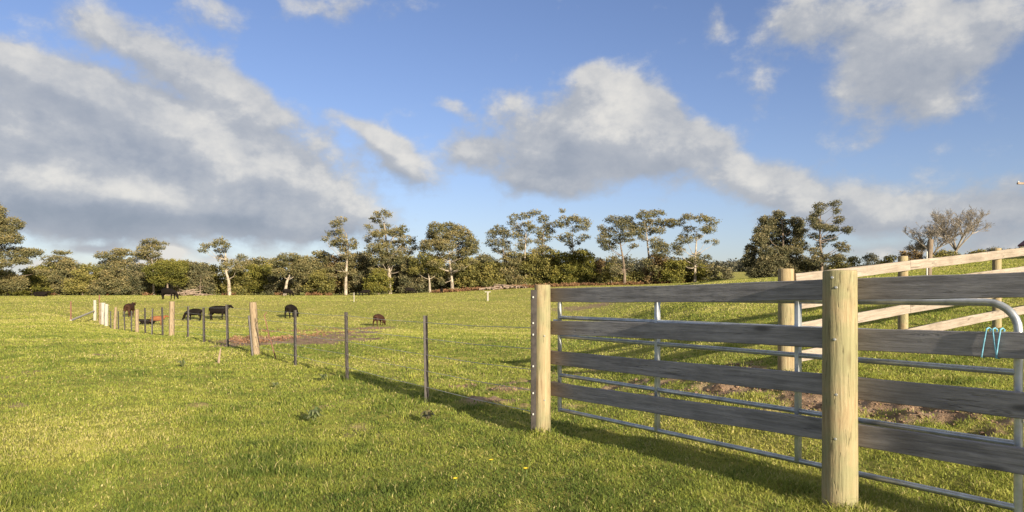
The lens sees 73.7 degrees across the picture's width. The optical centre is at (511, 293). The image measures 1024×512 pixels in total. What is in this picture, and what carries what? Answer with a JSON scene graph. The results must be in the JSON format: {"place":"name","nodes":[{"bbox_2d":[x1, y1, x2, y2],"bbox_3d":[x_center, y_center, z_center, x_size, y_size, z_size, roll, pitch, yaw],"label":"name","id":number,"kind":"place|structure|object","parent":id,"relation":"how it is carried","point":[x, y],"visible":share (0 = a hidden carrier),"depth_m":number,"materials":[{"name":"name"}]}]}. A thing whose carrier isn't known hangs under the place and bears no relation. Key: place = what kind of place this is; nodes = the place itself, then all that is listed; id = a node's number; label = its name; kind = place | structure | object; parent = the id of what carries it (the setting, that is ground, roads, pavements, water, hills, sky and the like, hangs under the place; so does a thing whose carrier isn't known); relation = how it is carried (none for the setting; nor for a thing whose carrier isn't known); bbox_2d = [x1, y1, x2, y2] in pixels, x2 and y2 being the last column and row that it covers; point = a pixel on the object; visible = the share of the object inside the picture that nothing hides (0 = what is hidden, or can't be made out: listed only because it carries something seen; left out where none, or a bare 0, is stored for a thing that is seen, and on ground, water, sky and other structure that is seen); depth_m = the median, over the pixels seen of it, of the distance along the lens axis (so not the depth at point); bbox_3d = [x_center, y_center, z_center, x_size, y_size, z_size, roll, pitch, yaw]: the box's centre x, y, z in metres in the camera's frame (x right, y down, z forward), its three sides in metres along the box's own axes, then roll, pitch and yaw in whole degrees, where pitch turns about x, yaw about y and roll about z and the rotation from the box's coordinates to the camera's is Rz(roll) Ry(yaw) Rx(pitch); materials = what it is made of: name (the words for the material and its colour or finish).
{"place":"outdoors","nodes":[
{"label":"outdoors","id":0,"kind":"place"},
{"bbox_2d":[0,256,1023,511],"bbox_3d":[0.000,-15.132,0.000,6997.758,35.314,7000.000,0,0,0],"label":"ground","id":1,"kind":"structure","parent":0,"point":[808,400],"depth_m":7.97,"materials":[{"name":"plant"}]},
{"bbox_2d":[0,269,24,294],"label":"scrub tree","id":2,"kind":"object","parent":1,"relation":"on","point":[2,290],"visible":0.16,"depth_m":138.21,"materials":[{"name":"green plant"}]},
{"bbox_2d":[0,204,54,292],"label":"gum tree","id":3,"kind":"object","parent":1,"relation":"on","point":[8,235],"visible":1,"depth_m":118.12,"materials":[{"name":"green plant"}]},
{"bbox_2d":[6,267,52,295],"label":"scrub tree","id":4,"kind":"object","parent":1,"relation":"on","point":[36,285],"visible":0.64,"depth_m":136.81,"materials":[{"name":"green plant"}]},
{"bbox_2d":[33,291,50,296],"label":"cow","id":5,"kind":"object","parent":1,"relation":"on","point":[40,294],"visible":0.95,"depth_m":117.69},
{"bbox_2d":[28,262,64,294],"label":"scrub tree","id":6,"kind":"object","parent":1,"relation":"on","point":[47,267],"visible":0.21,"depth_m":148.89,"materials":[{"name":"green plant"}]},
{"bbox_2d":[36,250,77,294],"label":"gum tree","id":7,"kind":"object","parent":1,"relation":"on","point":[57,257],"visible":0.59,"depth_m":149.46,"materials":[{"name":"green plant"}]},
{"bbox_2d":[44,258,81,294],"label":"scrub tree","id":8,"kind":"object","parent":1,"relation":"on","point":[63,269],"visible":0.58,"depth_m":146.38,"materials":[{"name":"green plant"}]},
{"bbox_2d":[59,264,100,294],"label":"scrub tree","id":9,"kind":"object","parent":1,"relation":"on","point":[78,283],"visible":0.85,"depth_m":140.93,"materials":[{"name":"green plant"}]},
{"bbox_2d":[74,262,111,294],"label":"scrub tree","id":10,"kind":"object","parent":1,"relation":"on","point":[95,272],"visible":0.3,"depth_m":145.78,"materials":[{"name":"green plant"}]},
{"bbox_2d":[93,300,96,319],"bbox_3d":[-37.100,1.630,60.719,0.274,2.009,0.274,0,0,0],"label":"gate post","id":11,"kind":"object","parent":1,"relation":"on","point":[95,309],"visible":0.91,"depth_m":60.61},
{"bbox_2d":[101,303,105,324],"bbox_3d":[-31.945,1.702,53.350,0.353,1.905,0.353,0,0,0],"label":"gate post","id":12,"kind":"object","parent":1,"relation":"on","point":[102,314],"visible":0.63,"depth_m":53.19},
{"bbox_2d":[104,304,108,325],"bbox_3d":[-30.282,1.742,50.970,0.289,1.860,0.289,0,0,0],"label":"gate post","id":13,"kind":"object","parent":1,"relation":"on","point":[106,311],"visible":0.88,"depth_m":50.86,"materials":[{"name":"wood"}]},
{"bbox_2d":[86,261,134,295],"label":"scrub tree","id":14,"kind":"object","parent":1,"relation":"on","point":[108,275],"visible":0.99,"depth_m":140.76,"materials":[{"name":"green plant"}]},
{"bbox_2d":[94,247,144,294],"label":"gum tree","id":15,"kind":"object","parent":1,"relation":"on","point":[119,253],"visible":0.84,"depth_m":148.19,"materials":[{"name":"green plant"}]},
{"bbox_2d":[123,302,135,316],"bbox_3d":[-35.910,1.538,64.240,0.662,1.315,2.438,0,0,-10],"label":"cow","id":16,"kind":"object","parent":1,"relation":"on","point":[129,307],"visible":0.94,"depth_m":63.47},
{"bbox_2d":[111,262,152,294],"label":"scrub tree","id":17,"kind":"object","parent":1,"relation":"on","point":[137,278],"visible":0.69,"depth_m":145.11,"materials":[{"name":"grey plant"}]},
{"bbox_2d":[136,264,164,294],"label":"scrub tree","id":18,"kind":"object","parent":1,"relation":"on","point":[158,287],"visible":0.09,"depth_m":149.61,"materials":[{"name":"green plant"}]},
{"bbox_2d":[135,237,169,294],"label":"gum tree","id":19,"kind":"object","parent":1,"relation":"on","point":[155,245],"visible":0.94,"depth_m":145.90,"materials":[{"name":"green plant"}]},
{"bbox_2d":[150,315,168,324],"bbox_3d":[-27.376,2.095,53.012,1.422,0.767,0.386,0,0,-5],"label":"calf","id":20,"kind":"object","parent":1,"relation":"on","point":[156,318],"visible":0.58,"depth_m":52.88},
{"bbox_2d":[147,283,172,294],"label":"back rank tree","id":21,"kind":"object","parent":1,"relation":"on","point":[169,286],"visible":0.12,"depth_m":157.18,"materials":[{"name":"green plant"}]},
{"bbox_2d":[141,258,190,294],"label":"tree","id":22,"kind":"object","parent":1,"relation":"on","point":[156,274],"visible":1,"depth_m":138.74,"materials":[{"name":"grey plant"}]},
{"bbox_2d":[161,288,178,299],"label":"cow","id":23,"kind":"object","parent":1,"relation":"on","point":[168,291],"visible":1,"depth_m":90.48},
{"bbox_2d":[172,259,198,294],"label":"scrub tree","id":24,"kind":"object","parent":1,"relation":"on","point":[176,288],"visible":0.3,"depth_m":147.11,"materials":[{"name":"green plant"}]},
{"bbox_2d":[164,289,212,295],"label":"brush pile","id":25,"kind":"object","parent":1,"relation":"on","point":[187,292],"visible":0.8,"depth_m":131.49,"materials":[{"name":"brown wood"}]},
{"bbox_2d":[182,308,201,320],"bbox_3d":[-28.495,1.899,60.913,1.972,1.078,0.580,0,0,8],"label":"cow","id":26,"kind":"object","parent":1,"relation":"on","point":[196,311],"visible":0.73,"depth_m":60.68},
{"bbox_2d":[183,261,217,293],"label":"scrub tree","id":27,"kind":"object","parent":1,"relation":"on","point":[197,280],"visible":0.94,"depth_m":146.07,"materials":[{"name":"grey plant"}]},
{"bbox_2d":[203,264,228,294],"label":"scrub tree","id":28,"kind":"object","parent":1,"relation":"on","point":[219,277],"visible":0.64,"depth_m":149.41,"materials":[{"name":"green plant"}]},
{"bbox_2d":[208,305,233,319],"bbox_3d":[-26.127,1.726,61.258,2.540,1.370,0.690,0,0,12],"label":"cow","id":29,"kind":"object","parent":1,"relation":"on","point":[221,310],"visible":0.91,"depth_m":61.06},
{"bbox_2d":[197,236,252,294],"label":"gum tree","id":30,"kind":"object","parent":1,"relation":"on","point":[237,266],"visible":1,"depth_m":139.31,"materials":[{"name":"green plant"}]},
{"bbox_2d":[219,270,255,294],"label":"scrub tree","id":31,"kind":"object","parent":1,"relation":"on","point":[238,275],"visible":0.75,"depth_m":148.59,"materials":[{"name":"green plant"}]},
{"bbox_2d":[235,262,264,294],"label":"scrub tree","id":32,"kind":"object","parent":1,"relation":"on","point":[251,269],"visible":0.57,"depth_m":150.08,"materials":[{"name":"green plant"}]},
{"bbox_2d":[245,256,268,294],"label":"back rank tree","id":33,"kind":"object","parent":1,"relation":"on","point":[257,260],"visible":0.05,"depth_m":165.00,"materials":[{"name":"green plant"}]},
{"bbox_2d":[248,263,278,292],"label":"scrub tree","id":34,"kind":"object","parent":1,"relation":"on","point":[258,286],"visible":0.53,"depth_m":148.37,"materials":[{"name":"green plant"}]},
{"bbox_2d":[263,268,299,294],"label":"scrub tree","id":35,"kind":"object","parent":1,"relation":"on","point":[279,283],"visible":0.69,"depth_m":147.04,"materials":[{"name":"green plant"}]},
{"bbox_2d":[268,252,311,294],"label":"gum tree","id":36,"kind":"object","parent":1,"relation":"on","point":[299,263],"visible":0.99,"depth_m":136.22,"materials":[{"name":"green plant"}]},
{"bbox_2d":[284,304,299,317],"bbox_3d":[-20.342,1.655,63.153,0.676,1.257,2.301,0,0,10],"label":"cow","id":37,"kind":"object","parent":1,"relation":"on","point":[289,308],"visible":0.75,"depth_m":62.38},
{"bbox_2d":[288,264,313,294],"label":"back rank tree","id":38,"kind":"object","parent":1,"relation":"on","point":[298,281],"visible":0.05,"depth_m":155.24,"materials":[{"name":"green plant"}]},
{"bbox_2d":[229,327,379,343],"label":"dead weeds","id":39,"kind":"object","parent":1,"relation":"on","point":[264,340],"visible":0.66,"depth_m":23.02,"materials":[{"name":"plant"}]},
{"bbox_2d":[296,255,325,294],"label":"scrub tree","id":40,"kind":"object","parent":1,"relation":"on","point":[304,277],"visible":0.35,"depth_m":149.27,"materials":[{"name":"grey plant"}]},
{"bbox_2d":[302,407,325,420],"bbox_3d":[-2.213,1.362,7.659,0.246,0.152,0.270,0,0,37],"label":"thistle","id":41,"kind":"object","parent":1,"relation":"on","point":[313,414],"visible":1,"depth_m":7.62,"materials":[{"name":"green plant"}]},
{"bbox_2d":[103,290,536,430],"bbox_3d":[-15.964,1.355,30.519,0.356,2.778,56.930,0,0,-35],"label":"wire fence","id":42,"kind":"object","parent":1,"relation":"on","point":[253,335],"visible":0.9,"depth_m":11.69,"materials":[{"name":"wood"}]},
{"bbox_2d":[301,268,338,294],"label":"scrub tree","id":43,"kind":"object","parent":1,"relation":"on","point":[316,282],"visible":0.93,"depth_m":142.67,"materials":[{"name":"green plant"}]},
{"bbox_2d":[308,250,338,291],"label":"scrub tree","id":44,"kind":"object","parent":1,"relation":"on","point":[323,256],"visible":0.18,"depth_m":150.26,"materials":[{"name":"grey plant"}]},
{"bbox_2d":[324,253,350,294],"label":"scrub tree","id":45,"kind":"object","parent":1,"relation":"on","point":[335,260],"visible":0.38,"depth_m":148.90,"materials":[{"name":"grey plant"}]},
{"bbox_2d":[320,216,359,294],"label":"gum tree","id":46,"kind":"object","parent":1,"relation":"on","point":[344,242],"visible":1,"depth_m":143.80,"materials":[{"name":"green plant"}]},
{"bbox_2d":[338,252,365,294],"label":"scrub tree","id":47,"kind":"object","parent":1,"relation":"on","point":[352,264],"visible":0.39,"depth_m":148.07,"materials":[{"name":"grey plant"}]},
{"bbox_2d":[351,254,380,294],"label":"scrub tree","id":48,"kind":"object","parent":1,"relation":"on","point":[362,273],"visible":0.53,"depth_m":146.84,"materials":[{"name":"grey plant"}]},
{"bbox_2d":[47,280,692,294],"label":"bracken","id":49,"kind":"object","parent":1,"relation":"on","point":[566,284],"visible":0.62,"depth_m":135.44,"materials":[{"name":"plant"}]},
{"bbox_2d":[362,267,394,294],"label":"scrub tree","id":50,"kind":"object","parent":1,"relation":"on","point":[382,279],"visible":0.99,"depth_m":139.75,"materials":[{"name":"green plant"}]},
{"bbox_2d":[373,314,385,325],"bbox_3d":[-9.896,1.996,51.067,0.483,0.898,1.643,0,0,20],"label":"calf","id":51,"kind":"object","parent":1,"relation":"on","point":[376,317],"visible":0.94,"depth_m":50.64},
{"bbox_2d":[362,208,418,293],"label":"gum tree","id":52,"kind":"object","parent":1,"relation":"on","point":[386,256],"visible":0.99,"depth_m":143.17,"materials":[{"name":"green plant"}]},
{"bbox_2d":[387,256,422,292],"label":"scrub tree","id":53,"kind":"object","parent":1,"relation":"on","point":[396,268],"visible":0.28,"depth_m":148.30,"materials":[{"name":"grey plant"}]},
{"bbox_2d":[396,271,428,292],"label":"scrub tree","id":54,"kind":"object","parent":1,"relation":"on","point":[415,282],"visible":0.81,"depth_m":143.68,"materials":[{"name":"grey plant"}]},
{"bbox_2d":[406,251,445,291],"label":"gum tree","id":55,"kind":"object","parent":1,"relation":"on","point":[417,268],"visible":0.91,"depth_m":140.47,"materials":[{"name":"green plant"}]},
{"bbox_2d":[421,410,435,419],"bbox_3d":[-0.956,1.384,7.735,0.213,0.106,0.229,0,0,0],"label":"tussock","id":56,"kind":"object","parent":1,"relation":"on","point":[427,414],"visible":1,"depth_m":7.71,"materials":[{"name":"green plant"}]},
{"bbox_2d":[420,253,446,290],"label":"back rank tree","id":57,"kind":"object","parent":1,"relation":"on","point":[434,284],"visible":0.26,"depth_m":162.39,"materials":[{"name":"green plant"}]},
{"bbox_2d":[433,256,456,289],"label":"back rank tree","id":58,"kind":"object","parent":1,"relation":"on","point":[448,284],"visible":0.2,"depth_m":166.77,"materials":[{"name":"green plant"}]},
{"bbox_2d":[418,221,481,288],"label":"gum tree","id":59,"kind":"object","parent":1,"relation":"on","point":[455,232],"visible":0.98,"depth_m":140.91,"materials":[{"name":"green plant"}]},
{"bbox_2d":[448,257,471,288],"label":"back rank tree","id":60,"kind":"object","parent":1,"relation":"on","point":[454,276],"visible":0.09,"depth_m":166.21,"materials":[{"name":"green plant"}]},
{"bbox_2d":[454,257,485,287],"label":"scrub tree","id":61,"kind":"object","parent":1,"relation":"on","point":[474,274],"visible":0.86,"depth_m":148.24,"materials":[{"name":"green plant"}]},
{"bbox_2d":[467,252,496,287],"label":"scrub tree","id":62,"kind":"object","parent":1,"relation":"on","point":[483,258],"visible":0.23,"depth_m":150.72,"materials":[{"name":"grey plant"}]},
{"bbox_2d":[478,261,505,287],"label":"scrub tree","id":63,"kind":"object","parent":1,"relation":"on","point":[490,275],"visible":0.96,"depth_m":146.79,"materials":[{"name":"green plant"}]},
{"bbox_2d":[482,224,512,284],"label":"gum tree","id":64,"kind":"object","parent":1,"relation":"on","point":[493,232],"visible":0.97,"depth_m":150.03,"materials":[{"name":"green plant"}]},
{"bbox_2d":[479,284,526,289],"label":"brush pile","id":65,"kind":"object","parent":1,"relation":"on","point":[503,286],"visible":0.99,"depth_m":133.39,"materials":[{"name":"brown wood"}]},
{"bbox_2d":[496,250,528,284],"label":"scrub tree","id":66,"kind":"object","parent":1,"relation":"on","point":[511,268],"visible":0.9,"depth_m":147.79,"materials":[{"name":"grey plant"}]},
{"bbox_2d":[506,209,541,284],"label":"gum tree","id":67,"kind":"object","parent":1,"relation":"on","point":[522,246],"visible":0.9,"depth_m":149.73,"materials":[{"name":"green plant"}]},
{"bbox_2d":[515,247,546,284],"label":"scrub tree","id":68,"kind":"object","parent":1,"relation":"on","point":[528,266],"visible":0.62,"depth_m":148.14,"materials":[{"name":"green plant"}]},
{"bbox_2d":[534,214,555,261],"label":"gum tree","id":69,"kind":"object","parent":1,"relation":"on","point":[546,228],"visible":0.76,"depth_m":152.56,"materials":[{"name":"green plant"}]},
{"bbox_2d":[533,248,564,284],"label":"scrub tree","id":70,"kind":"object","parent":1,"relation":"on","point":[548,258],"visible":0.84,"depth_m":146.85,"materials":[{"name":"green plant"}]},
{"bbox_2d":[549,251,584,284],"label":"scrub tree","id":71,"kind":"object","parent":1,"relation":"on","point":[566,259],"visible":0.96,"depth_m":144.95,"materials":[{"name":"green plant"}]},
{"bbox_2d":[551,208,591,270],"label":"gum tree","id":72,"kind":"object","parent":1,"relation":"on","point":[568,235],"visible":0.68,"depth_m":149.14,"materials":[{"name":"green plant"}]},
{"bbox_2d":[567,248,599,282],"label":"scrub tree","id":73,"kind":"object","parent":1,"relation":"on","point":[586,271],"visible":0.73,"depth_m":146.60,"materials":[{"name":"green plant"}]},
{"bbox_2d":[586,257,610,282],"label":"scrub tree","id":74,"kind":"object","parent":1,"relation":"on","point":[600,262],"visible":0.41,"depth_m":149.06,"materials":[{"name":"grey plant"}]},
{"bbox_2d":[358,253,853,292],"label":"woodland","id":75,"kind":"object","parent":1,"relation":"on","point":[736,265],"visible":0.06,"depth_m":437.27,"materials":[{"name":"plant"}]},
{"bbox_2d":[596,262,622,283],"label":"scrub tree","id":76,"kind":"object","parent":1,"relation":"on","point":[603,279],"visible":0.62,"depth_m":137.22,"materials":[{"name":"green plant"}]},
{"bbox_2d":[595,214,638,283],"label":"gum tree","id":77,"kind":"object","parent":1,"relation":"on","point":[621,222],"visible":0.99,"depth_m":134.18,"materials":[{"name":"green plant"}]},
{"bbox_2d":[626,269,652,282],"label":"scrub tree","id":78,"kind":"object","parent":1,"relation":"on","point":[635,274],"visible":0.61,"depth_m":136.66,"materials":[{"name":"green plant"}]},
{"bbox_2d":[630,208,675,283],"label":"gum tree","id":79,"kind":"object","parent":1,"relation":"on","point":[660,246],"visible":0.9,"depth_m":134.35,"materials":[{"name":"green plant"}]},
{"bbox_2d":[642,254,672,283],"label":"scrub tree","id":80,"kind":"object","parent":1,"relation":"on","point":[648,277],"visible":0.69,"depth_m":133.16,"materials":[{"name":"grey plant"}]},
{"bbox_2d":[653,259,687,282],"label":"scrub tree","id":81,"kind":"object","parent":1,"relation":"on","point":[673,275],"visible":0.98,"depth_m":131.11,"materials":[{"name":"green plant"}]},
{"bbox_2d":[675,257,707,281],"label":"scrub tree","id":82,"kind":"object","parent":1,"relation":"on","point":[686,277],"visible":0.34,"depth_m":134.73,"materials":[{"name":"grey plant"}]},
{"bbox_2d":[668,212,721,281],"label":"gum tree","id":83,"kind":"object","parent":1,"relation":"on","point":[707,229],"visible":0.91,"depth_m":131.64,"materials":[{"name":"green plant"}]},
{"bbox_2d":[687,263,719,281],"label":"scrub tree","id":84,"kind":"object","parent":1,"relation":"on","point":[700,273],"visible":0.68,"depth_m":133.16,"materials":[{"name":"green plant"}]},
{"bbox_2d":[702,266,726,281],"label":"scrub tree","id":85,"kind":"object","parent":1,"relation":"on","point":[715,270],"visible":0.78,"depth_m":128.04,"materials":[{"name":"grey plant"}]},
{"bbox_2d":[448,361,1003,433],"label":"earth clods","id":86,"kind":"object","parent":1,"relation":"on","point":[909,409],"visible":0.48,"depth_m":7.13,"materials":[{"name":"soil"}]},
{"bbox_2d":[718,267,734,279],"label":"scrub tree","id":87,"kind":"object","parent":1,"relation":"on","point":[726,272],"visible":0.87,"depth_m":125.29,"materials":[{"name":"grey plant"}]},
{"bbox_2d":[740,209,812,277],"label":"gum tree","id":88,"kind":"object","parent":1,"relation":"on","point":[783,253],"visible":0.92,"depth_m":83.01,"materials":[{"name":"green plant"}]},
{"bbox_2d":[535,270,1023,511],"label":"rail fence","id":89,"kind":"object","parent":1,"relation":"on","point":[841,340],"visible":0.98,"depth_m":4.50,"materials":[{"name":"grey wood"}]},
{"bbox_2d":[553,298,1023,511],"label":"farm gate","id":90,"kind":"structure","parent":89,"relation":"attached to","point":[1016,372],"depth_m":5.00,"materials":[{"name":"metal"}]},
{"bbox_2d":[981,327,1004,358],"bbox_3d":[2.752,0.286,3.906,0.067,0.183,0.103,0,0,-35],"label":"twine","id":91,"kind":"object","parent":89,"relation":"attached to","point":[996,351],"visible":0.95,"depth_m":3.88,"materials":[{"name":"plastic"}]},
{"bbox_2d":[801,261,823,272],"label":"shrub","id":92,"kind":"object","parent":1,"relation":"on","point":[812,267],"visible":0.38,"depth_m":83.32,"materials":[{"name":"green plant"}]},
{"bbox_2d":[800,199,854,270],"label":"gum tree","id":93,"kind":"object","parent":1,"relation":"on","point":[816,223],"visible":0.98,"depth_m":80.81,"materials":[{"name":"green plant"}]},
{"bbox_2d":[825,252,851,269],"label":"shrub","id":94,"kind":"object","parent":1,"relation":"on","point":[839,265],"visible":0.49,"depth_m":81.92,"materials":[{"name":"green plant"}]},
{"bbox_2d":[846,255,866,267],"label":"shrub","id":95,"kind":"object","parent":1,"relation":"on","point":[852,258],"visible":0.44,"depth_m":82.12,"materials":[{"name":"green plant"}]},
{"bbox_2d":[861,253,881,265],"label":"shrub","id":96,"kind":"object","parent":1,"relation":"on","point":[871,258],"visible":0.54,"depth_m":89.72,"materials":[{"name":"green plant"}]},
{"bbox_2d":[875,253,897,264],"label":"shrub","id":97,"kind":"object","parent":1,"relation":"on","point":[889,259],"visible":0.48,"depth_m":77.80,"materials":[{"name":"green plant"}]},
{"bbox_2d":[778,247,1023,370],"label":"yard fence","id":98,"kind":"object","parent":1,"relation":"on","point":[903,265],"visible":0.48,"depth_m":9.90,"materials":[{"name":"brown wood"}]},
{"bbox_2d":[896,249,925,259],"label":"shrub","id":99,"kind":"object","parent":1,"relation":"on","point":[914,255],"visible":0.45,"depth_m":71.60,"materials":[{"name":"plant"}]},
{"bbox_2d":[904,238,926,253],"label":"bare tree","id":100,"kind":"object","parent":1,"relation":"on","point":[919,247],"visible":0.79,"depth_m":75.69,"materials":[{"name":"plant"}]},
{"bbox_2d":[927,239,932,274],"bbox_3d":[13.441,-0.784,22.001,0.170,1.894,0.171,3,0,0],"label":"timber post","id":101,"kind":"object","parent":1,"relation":"on","point":[930,247],"visible":0.45,"depth_m":21.93,"materials":[{"name":"brown wood"}]},
{"bbox_2d":[903,221,962,253],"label":"bare tree","id":102,"kind":"object","parent":1,"relation":"on","point":[931,235],"visible":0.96,"depth_m":73.14,"materials":[{"name":"plant"}]},
{"bbox_2d":[933,248,960,257],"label":"shrub","id":103,"kind":"object","parent":1,"relation":"on","point":[942,253],"visible":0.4,"depth_m":69.46,"materials":[{"name":"green plant"}]},
{"bbox_2d":[921,206,993,253],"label":"bare tree","id":104,"kind":"object","parent":1,"relation":"on","point":[969,225],"visible":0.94,"depth_m":73.14,"materials":[{"name":"plant"}]},
{"bbox_2d":[0,0,1023,278],"label":"sky","id":105,"kind":"structure","parent":0,"point":[255,125],"materials":[{"name":"blue"}]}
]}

